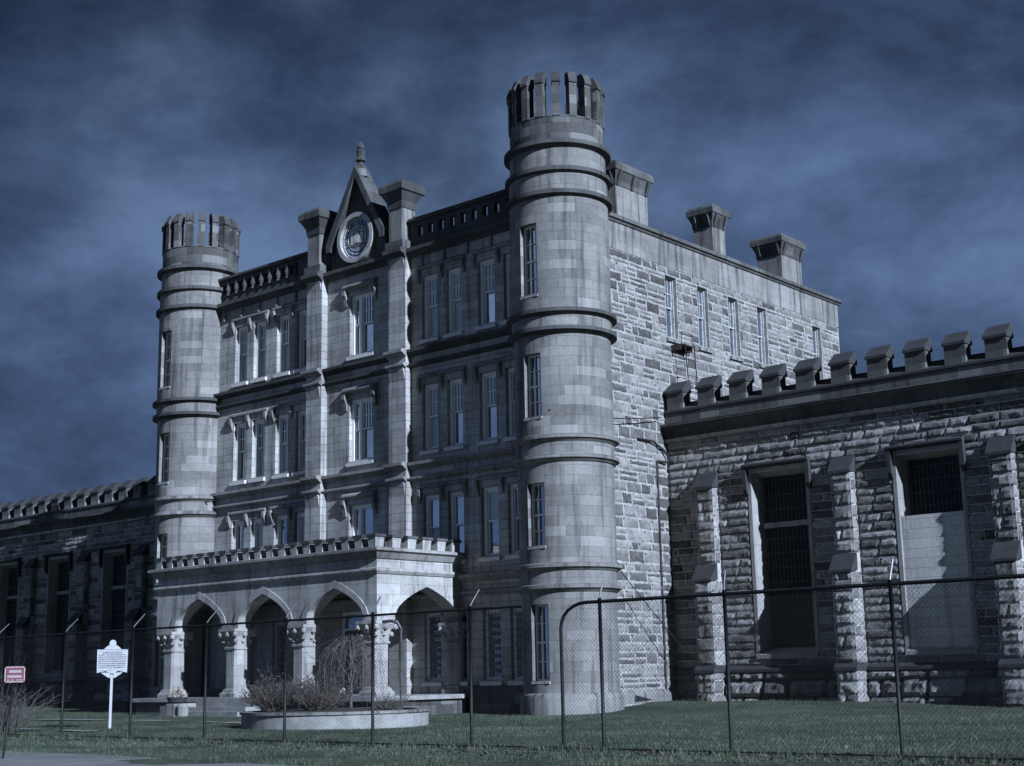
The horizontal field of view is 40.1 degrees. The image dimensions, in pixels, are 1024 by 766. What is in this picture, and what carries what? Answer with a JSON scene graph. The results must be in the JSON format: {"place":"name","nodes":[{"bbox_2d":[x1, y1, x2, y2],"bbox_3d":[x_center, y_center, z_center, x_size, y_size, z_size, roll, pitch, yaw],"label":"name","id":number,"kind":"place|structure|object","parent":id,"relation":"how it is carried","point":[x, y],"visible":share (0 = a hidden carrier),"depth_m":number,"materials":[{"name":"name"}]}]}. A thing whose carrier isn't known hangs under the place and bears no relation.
{"place":"outdoors","nodes":[
{"label":"outdoors","id":0,"kind":"place"},
{"bbox_2d":[20,728,97,730],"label":"path","id":1,"kind":"structure","parent":0,"point":[69,730],"depth_m":37.77,"materials":[{"name":"concrete"}]},
{"bbox_2d":[33,719,240,722],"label":"pavement","id":2,"kind":"structure","parent":0,"point":[133,720],"depth_m":47.06,"materials":[{"name":"concrete"}]},
{"bbox_2d":[0,751,291,765],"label":"road","id":3,"kind":"structure","parent":0,"point":[41,759],"depth_m":24.13,"materials":[{"name":"grey asphalt"}]},
{"bbox_2d":[0,699,1023,765],"bbox_3d":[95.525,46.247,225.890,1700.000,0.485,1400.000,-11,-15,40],"label":"ground","id":4,"kind":"structure","parent":0,"point":[352,761],"depth_m":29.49,"materials":[{"name":"green plant"}]},
{"bbox_2d":[2,666,25,758],"bbox_3d":[-9.093,6.048,25.558,0.360,1.737,0.057,2,-12,-15],"label":"warning sign","id":5,"kind":"object","parent":4,"relation":"on","point":[14,674],"visible":1,"depth_m":25.66,"materials":[{"name":"metal"}]},
{"bbox_2d":[0,652,73,733],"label":"bush","id":6,"kind":"object","parent":4,"relation":"on","point":[17,723],"visible":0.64,"depth_m":37.79,"materials":[{"name":"plant"}]},
{"bbox_2d":[97,640,127,727],"bbox_3d":[-11.412,8.624,39.971,0.846,2.575,0.080,2,-12,-15],"label":"historical marker","id":7,"kind":"object","parent":4,"relation":"on","point":[101,663],"visible":0.81,"depth_m":40.07,"materials":[{"name":"white metal"}]},
{"bbox_2d":[158,686,193,716],"bbox_3d":[-11.883,11.360,49.793,1.000,1.232,1.000,-11,-15,40],"label":"flower urn","id":8,"kind":"object","parent":4,"relation":"on","point":[182,698],"visible":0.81,"depth_m":49.61,"materials":[{"name":"stone"}]},
{"bbox_2d":[0,476,356,701],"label":"cell block","id":9,"kind":"structure","parent":4,"relation":"on","point":[100,580],"depth_m":75.45,"materials":[{"name":"stone"}]},
{"bbox_2d":[0,557,21,677],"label":"window","id":10,"kind":"structure","parent":9,"relation":"in","point":[10,575],"depth_m":80.73,"materials":[{"name":"glass"}]},
{"bbox_2d":[41,551,72,676],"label":"window","id":11,"kind":"structure","parent":9,"relation":"in","point":[58,571],"depth_m":77.28,"materials":[{"name":"glass"}]},
{"bbox_2d":[97,543,129,674],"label":"window","id":12,"kind":"structure","parent":9,"relation":"in","point":[114,565],"depth_m":73.93,"materials":[{"name":"glass"}]},
{"bbox_2d":[0,589,525,747],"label":"chain link fence","id":13,"kind":"object","parent":4,"relation":"on","point":[469,609],"visible":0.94,"depth_m":28.67,"materials":[{"name":"metal"}]},
{"bbox_2d":[239,707,429,729],"bbox_3d":[-4.791,9.168,38.111,5.140,0.700,5.140,-11,-15,40],"label":"planter","id":14,"kind":"object","parent":4,"relation":"on","point":[364,711],"visible":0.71,"depth_m":36.08,"materials":[{"name":"concrete"}]},
{"bbox_2d":[234,684,308,711],"bbox_3d":[-6.507,8.505,38.074,1.891,0.824,1.805,-11,-15,40],"label":"shrub","id":15,"kind":"object","parent":14,"relation":"in","point":[271,698],"visible":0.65,"depth_m":37.96,"materials":[{"name":"brown plant"}]},
{"bbox_2d":[239,662,314,710],"bbox_3d":[-6.489,8.370,38.767,2.180,1.433,2.203,0,-12,-4],"label":"shrub","id":16,"kind":"object","parent":14,"relation":"on","point":[263,688],"visible":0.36,"depth_m":38.51,"materials":[{"name":"brown plant"}]},
{"bbox_2d":[290,686,349,710],"bbox_3d":[-5.049,8.310,37.216,1.691,0.798,1.521,-2,-12,3],"label":"shrub","id":17,"kind":"object","parent":14,"relation":"in","point":[323,703],"visible":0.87,"depth_m":37.09,"materials":[{"name":"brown plant"}]},
{"bbox_2d":[277,671,363,708],"bbox_3d":[-5.284,8.384,38.369,2.494,1.136,2.572,2,-12,-16],"label":"shrub","id":18,"kind":"object","parent":14,"relation":"in","point":[319,686],"visible":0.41,"depth_m":38.17,"materials":[{"name":"brown plant"}]},
{"bbox_2d":[309,634,387,707],"bbox_3d":[-4.470,8.062,38.894,2.387,2.175,2.308,-11,-15,40],"label":"weeping tree","id":19,"kind":"object","parent":14,"relation":"on","point":[351,668],"visible":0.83,"depth_m":38.76,"materials":[{"name":"brown plant"}]},
{"bbox_2d":[382,619,401,709],"bbox_3d":[-3.298,7.791,38.613,0.561,2.544,0.095,-2,-12,5],"label":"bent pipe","id":20,"kind":"object","parent":14,"relation":"on","point":[400,640],"visible":0.81,"depth_m":38.67,"materials":[{"name":"metal"}]},
{"bbox_2d":[365,693,419,709],"bbox_3d":[-3.232,8.544,37.889,1.365,0.544,1.545,-11,-15,40],"label":"shrub","id":21,"kind":"object","parent":14,"relation":"in","point":[390,707],"visible":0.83,"depth_m":37.74,"materials":[{"name":"plant"}]},
{"bbox_2d":[132,71,841,716],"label":"prison building","id":22,"kind":"structure","parent":4,"relation":"on","point":[360,397],"depth_m":51.18,"materials":[{"name":"stone"}]},
{"bbox_2d":[0,501,209,551],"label":"cable","id":23,"kind":"object","parent":22,"relation":"attached to","point":[80,533],"visible":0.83,"depth_m":63.74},
{"bbox_2d":[229,422,245,485],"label":"window","id":24,"kind":"structure","parent":22,"relation":"in","point":[241,428],"depth_m":58.79,"materials":[{"name":"white paint"}]},
{"bbox_2d":[234,520,243,548],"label":"window","id":25,"kind":"structure","parent":22,"relation":"in","point":[239,525],"depth_m":58.09,"materials":[{"name":"blue glass"}]},
{"bbox_2d":[231,326,247,387],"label":"window","id":26,"kind":"structure","parent":22,"relation":"in","point":[243,331],"depth_m":59.64,"materials":[{"name":"white paint"}]},
{"bbox_2d":[248,419,264,482],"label":"window","id":27,"kind":"structure","parent":22,"relation":"in","point":[259,424],"depth_m":57.99,"materials":[{"name":"white paint"}]},
{"bbox_2d":[253,518,262,546],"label":"window","id":28,"kind":"structure","parent":22,"relation":"in","point":[257,523],"depth_m":57.29,"materials":[{"name":"glass"}]},
{"bbox_2d":[250,321,266,383],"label":"window","id":29,"kind":"structure","parent":22,"relation":"in","point":[261,326],"depth_m":58.85,"materials":[{"name":"grey glass"}]},
{"bbox_2d":[268,622,283,687],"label":"window","id":30,"kind":"structure","parent":22,"relation":"in","point":[278,625],"depth_m":55.28,"materials":[{"name":"white paint"}]},
{"bbox_2d":[271,414,288,478],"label":"window","id":31,"kind":"structure","parent":22,"relation":"in","point":[282,419],"depth_m":57.03,"materials":[{"name":"white paint"}]},
{"bbox_2d":[273,314,290,377],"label":"window","id":32,"kind":"structure","parent":22,"relation":"in","point":[284,320],"depth_m":57.88,"materials":[{"name":"white paint"}]},
{"bbox_2d":[277,515,286,543],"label":"window","id":33,"kind":"structure","parent":22,"relation":"in","point":[282,519],"depth_m":56.33,"materials":[{"name":"blue glass"}]},
{"bbox_2d":[292,410,305,475],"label":"window","id":34,"kind":"structure","parent":22,"relation":"in","point":[301,414],"depth_m":56.29,"materials":[{"name":"grey glass"}]},
{"bbox_2d":[293,309,306,373],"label":"window","id":35,"kind":"structure","parent":22,"relation":"in","point":[303,314],"depth_m":57.13,"materials":[{"name":"white paint"}]},
{"bbox_2d":[297,512,304,541],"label":"window","id":36,"kind":"structure","parent":22,"relation":"in","point":[300,516],"depth_m":55.56,"materials":[{"name":"blue glass"}]},
{"bbox_2d":[342,611,365,693],"bbox_3d":[-5.491,10.027,52.234,2.300,3.010,0.160,-11,-15,40],"label":"front door","id":37,"kind":"structure","parent":22,"relation":"in","point":[346,613],"depth_m":52.70,"materials":[{"name":"paint"}]},
{"bbox_2d":[346,292,374,360],"bbox_3d":[-5.794,-2.224,54.674,1.520,2.620,0.400,-11,-15,40],"label":"window","id":38,"kind":"structure","parent":22,"relation":"in","point":[362,305],"depth_m":54.86,"materials":[{"name":"grey glass"}]},
{"bbox_2d":[346,397,374,466],"bbox_3d":[-5.714,1.863,53.825,1.520,2.630,0.400,-11,-15,40],"label":"window","id":39,"kind":"structure","parent":22,"relation":"in","point":[362,409],"depth_m":54.01,"materials":[{"name":"white paint"}]},
{"bbox_2d":[352,503,372,535],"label":"window","id":40,"kind":"structure","parent":22,"relation":"in","point":[362,515],"depth_m":53.28,"materials":[{"name":"blue glass"}]},
{"bbox_2d":[419,274,438,344],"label":"window","id":41,"kind":"structure","parent":22,"relation":"in","point":[430,282],"depth_m":52.49,"materials":[{"name":"grey glass"}]},
{"bbox_2d":[419,383,439,455],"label":"window","id":42,"kind":"structure","parent":22,"relation":"in","point":[431,391],"depth_m":51.64,"materials":[{"name":"grey glass"}]},
{"bbox_2d":[421,613,442,685],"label":"window","id":43,"kind":"structure","parent":22,"relation":"in","point":[432,616],"depth_m":49.83,"materials":[{"name":"black glass"}]},
{"bbox_2d":[426,494,438,538],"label":"window","id":44,"kind":"structure","parent":22,"relation":"in","point":[432,501],"depth_m":50.90,"materials":[{"name":"blue glass"}]},
{"bbox_2d":[443,267,463,338],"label":"window","id":45,"kind":"structure","parent":22,"relation":"in","point":[455,304],"depth_m":51.69,"materials":[{"name":"grey glass"}]},
{"bbox_2d":[444,378,464,451],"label":"window","id":46,"kind":"structure","parent":22,"relation":"in","point":[456,386],"depth_m":50.84,"materials":[{"name":"grey glass"}]},
{"bbox_2d":[447,611,468,685],"bbox_3d":[-1.802,9.261,48.945,0.980,2.550,0.400,-11,-15,40],"label":"window","id":47,"kind":"structure","parent":22,"relation":"in","point":[463,616],"depth_m":48.77,"materials":[{"name":"black glass"}]},
{"bbox_2d":[451,491,466,563],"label":"window","id":48,"kind":"structure","parent":22,"relation":"in","point":[457,498],"depth_m":50.06,"materials":[{"name":"glass"}]},
{"bbox_2d":[475,258,496,330],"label":"window","id":49,"kind":"structure","parent":22,"relation":"in","point":[487,266],"depth_m":50.67,"materials":[{"name":"glass"}]},
{"bbox_2d":[476,371,498,445],"bbox_3d":[-0.778,0.895,49.630,0.980,2.630,0.400,-11,-15,40],"label":"window","id":50,"kind":"structure","parent":22,"relation":"in","point":[489,405],"depth_m":49.81,"materials":[{"name":"grey glass"}]},
{"bbox_2d":[478,486,500,561],"bbox_3d":[-0.700,4.898,48.798,0.980,2.590,0.400,-11,-15,40],"label":"window","id":51,"kind":"structure","parent":22,"relation":"in","point":[491,521],"depth_m":48.98,"materials":[{"name":"grey glass"}]},
{"bbox_2d":[480,609,502,685],"bbox_3d":[-0.619,9.029,47.940,0.980,2.550,0.400,-11,-15,40],"label":"window","id":52,"kind":"structure","parent":22,"relation":"in","point":[492,612],"depth_m":48.02,"materials":[{"name":"white paint"}]},
{"bbox_2d":[501,254,510,324],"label":"window","id":53,"kind":"structure","parent":22,"relation":"in","point":[508,270],"depth_m":49.95,"materials":[{"name":"grey glass"}]},
{"bbox_2d":[503,367,515,441],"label":"window","id":54,"kind":"structure","parent":22,"relation":"in","point":[511,383],"depth_m":49.08,"materials":[{"name":"grey glass"}]},
{"bbox_2d":[505,484,518,559],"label":"window","id":55,"kind":"structure","parent":22,"relation":"in","point":[513,487],"depth_m":48.25,"materials":[{"name":"grey glass"}]},
{"bbox_2d":[508,608,522,684],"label":"window","id":56,"kind":"structure","parent":22,"relation":"in","point":[515,620],"depth_m":47.28,"materials":[{"name":"white paint"}]},
{"bbox_2d":[549,409,660,418],"bbox_3d":[3.322,1.059,48.516,0.041,0.641,6.627,-11,-15,38],"label":"cable","id":57,"kind":"object","parent":22,"relation":"attached to","point":[634,418],"visible":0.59,"depth_m":49.84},
{"bbox_2d":[620,570,690,657],"bbox_3d":[3.497,6.021,47.458,7.051,6.475,0.034,9,-15,-40],"label":"cable","id":58,"kind":"object","parent":22,"relation":"attached to","point":[654,613],"visible":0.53,"depth_m":48.27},
{"bbox_2d":[665,277,680,343],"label":"window","id":59,"kind":"structure","parent":22,"relation":"in","point":[668,281],"depth_m":53.47,"materials":[{"name":"glass"}]},
{"bbox_2d":[671,331,697,401],"bbox_3d":[6.543,-0.067,52.649,0.551,3.664,1.021,-11,-15,40],"label":"fire ladder","id":60,"kind":"object","parent":22,"relation":"attached to","point":[685,347],"visible":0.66,"depth_m":52.64,"materials":[{"name":"metal"}]},
{"bbox_2d":[697,288,712,353],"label":"window","id":61,"kind":"structure","parent":22,"relation":"in","point":[700,292],"depth_m":55.08,"materials":[{"name":"glass"}]},
{"bbox_2d":[728,298,743,361],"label":"window","id":62,"kind":"structure","parent":22,"relation":"in","point":[731,303],"depth_m":56.73,"materials":[{"name":"glass"}]},
{"bbox_2d":[757,308,766,368],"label":"window","id":63,"kind":"structure","parent":22,"relation":"in","point":[759,312],"depth_m":58.39,"materials":[{"name":"glass"}]},
{"bbox_2d":[812,327,820,379],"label":"window","id":64,"kind":"structure","parent":22,"relation":"in","point":[814,330],"depth_m":61.90,"materials":[{"name":"glass"}]},
{"bbox_2d":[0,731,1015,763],"bbox_3d":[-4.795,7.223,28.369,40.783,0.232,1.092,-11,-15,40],"label":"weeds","id":65,"kind":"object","parent":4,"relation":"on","point":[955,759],"visible":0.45,"depth_m":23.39,"materials":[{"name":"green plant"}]},
{"bbox_2d":[2,733,1023,765],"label":"leaf litter","id":66,"kind":"object","parent":4,"relation":"on","point":[749,757],"visible":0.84,"depth_m":22.50,"materials":[{"name":"plant"}]},
{"bbox_2d":[559,559,1023,759],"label":"chain link fence","id":67,"kind":"object","parent":4,"relation":"on","point":[724,594],"visible":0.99,"depth_m":20.98,"materials":[{"name":"metal"}]},
{"bbox_2d":[660,323,1023,707],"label":"cell block","id":68,"kind":"structure","parent":4,"relation":"on","point":[922,478],"depth_m":45.95,"materials":[{"name":"stone"}]},
{"bbox_2d":[741,456,819,658],"bbox_3d":[9.295,5.956,47.824,2.600,6.700,0.810,-11,-15,40],"label":"window","id":69,"kind":"structure","parent":68,"relation":"in","point":[780,517],"depth_m":48.17,"materials":[{"name":"metal"}]},
{"bbox_2d":[664,360,1023,417],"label":"cornice","id":70,"kind":"structure","parent":68,"relation":"attached to","point":[847,388],"depth_m":46.33,"materials":[{"name":"grey stone"}]},
{"bbox_2d":[884,436,979,654],"bbox_3d":[13.395,5.152,44.340,2.600,6.700,0.810,-11,-15,40],"label":"window","id":71,"kind":"structure","parent":68,"relation":"in","point":[931,509],"depth_m":44.38,"materials":[{"name":"stone"}]},
{"bbox_2d":[0,0,1023,503],"label":"sky","id":72,"kind":"structure","parent":0,"point":[883,138],"materials":[{"name":"blue"}]}
]}

